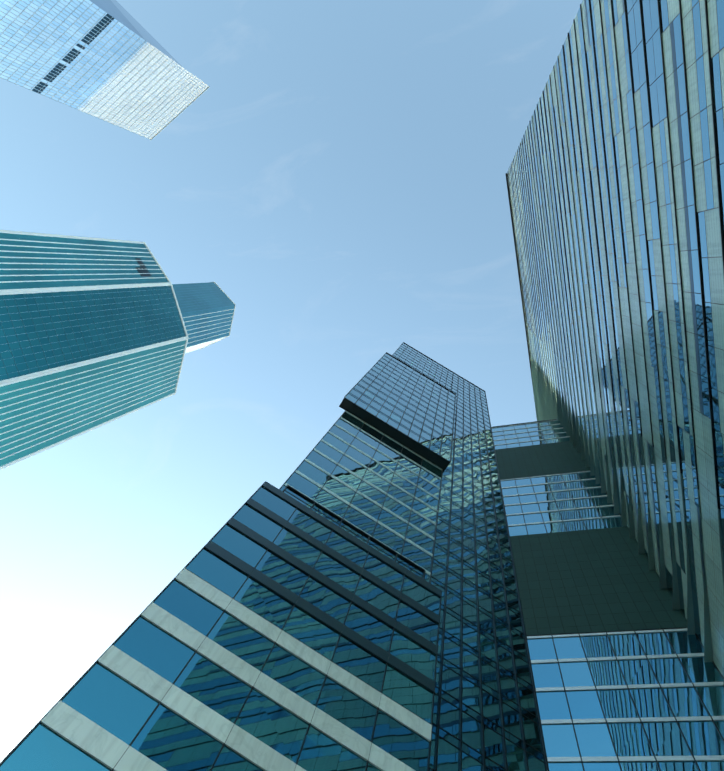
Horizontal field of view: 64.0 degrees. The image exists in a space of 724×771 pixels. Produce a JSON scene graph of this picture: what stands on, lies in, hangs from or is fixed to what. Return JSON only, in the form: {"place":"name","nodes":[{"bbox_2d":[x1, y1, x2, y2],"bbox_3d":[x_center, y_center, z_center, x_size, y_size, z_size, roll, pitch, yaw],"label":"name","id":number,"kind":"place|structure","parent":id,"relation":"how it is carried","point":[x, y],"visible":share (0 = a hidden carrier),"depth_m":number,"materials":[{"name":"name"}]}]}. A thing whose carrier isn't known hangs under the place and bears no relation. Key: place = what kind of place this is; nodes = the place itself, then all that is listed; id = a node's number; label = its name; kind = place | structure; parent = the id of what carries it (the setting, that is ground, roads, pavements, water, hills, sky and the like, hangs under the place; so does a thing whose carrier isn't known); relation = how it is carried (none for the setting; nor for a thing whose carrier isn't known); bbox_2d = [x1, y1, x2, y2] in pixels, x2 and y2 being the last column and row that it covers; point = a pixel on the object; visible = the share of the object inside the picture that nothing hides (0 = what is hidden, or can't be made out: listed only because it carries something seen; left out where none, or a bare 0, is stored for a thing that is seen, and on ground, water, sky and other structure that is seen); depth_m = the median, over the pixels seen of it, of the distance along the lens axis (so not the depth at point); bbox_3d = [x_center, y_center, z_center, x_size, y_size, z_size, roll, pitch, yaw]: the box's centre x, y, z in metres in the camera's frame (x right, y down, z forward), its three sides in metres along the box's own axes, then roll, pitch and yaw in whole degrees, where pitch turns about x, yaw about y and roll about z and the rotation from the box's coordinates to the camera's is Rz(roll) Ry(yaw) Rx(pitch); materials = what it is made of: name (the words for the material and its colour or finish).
{"place":"outdoors","nodes":[
{"label":"outdoors","id":0,"kind":"place"},
{"bbox_2d":[0,0,209,139],"bbox_3d":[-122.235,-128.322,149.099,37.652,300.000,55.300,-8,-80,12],"label":"tower","id":1,"kind":"structure","parent":0,"point":[114,62],"depth_m":226.42,"materials":[{"name":"blue glass"}]},
{"bbox_2d":[0,230,235,469],"bbox_3d":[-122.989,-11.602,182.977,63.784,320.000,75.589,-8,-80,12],"label":"tower","id":2,"kind":"structure","parent":0,"point":[95,333],"depth_m":194.92,"materials":[{"name":"teal glass"}]},
{"bbox_2d":[0,342,548,770],"bbox_3d":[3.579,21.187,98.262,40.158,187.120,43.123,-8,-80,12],"label":"tower","id":3,"kind":"structure","parent":0,"point":[345,596],"depth_m":43.10,"materials":[{"name":"blue glass"}]},
{"bbox_2d":[0,0,582,761],"label":"sky","id":4,"kind":"structure","parent":0,"point":[341,167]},
{"bbox_2d":[505,0,723,693],"bbox_3d":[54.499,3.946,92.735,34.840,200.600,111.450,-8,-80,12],"label":"tower","id":5,"kind":"structure","parent":0,"point":[614,174],"depth_m":59.34,"materials":[{"name":"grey glass"}]},
{"label":"ground","id":6,"kind":"structure","parent":0,"visible":0},
{"bbox_2d":[491,419,723,770],"bbox_3d":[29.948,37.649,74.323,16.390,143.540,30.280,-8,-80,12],"label":"link block","id":7,"kind":"structure","parent":6,"relation":"on","point":[626,677],"depth_m":59.58,"materials":[{"name":"blue glass"}]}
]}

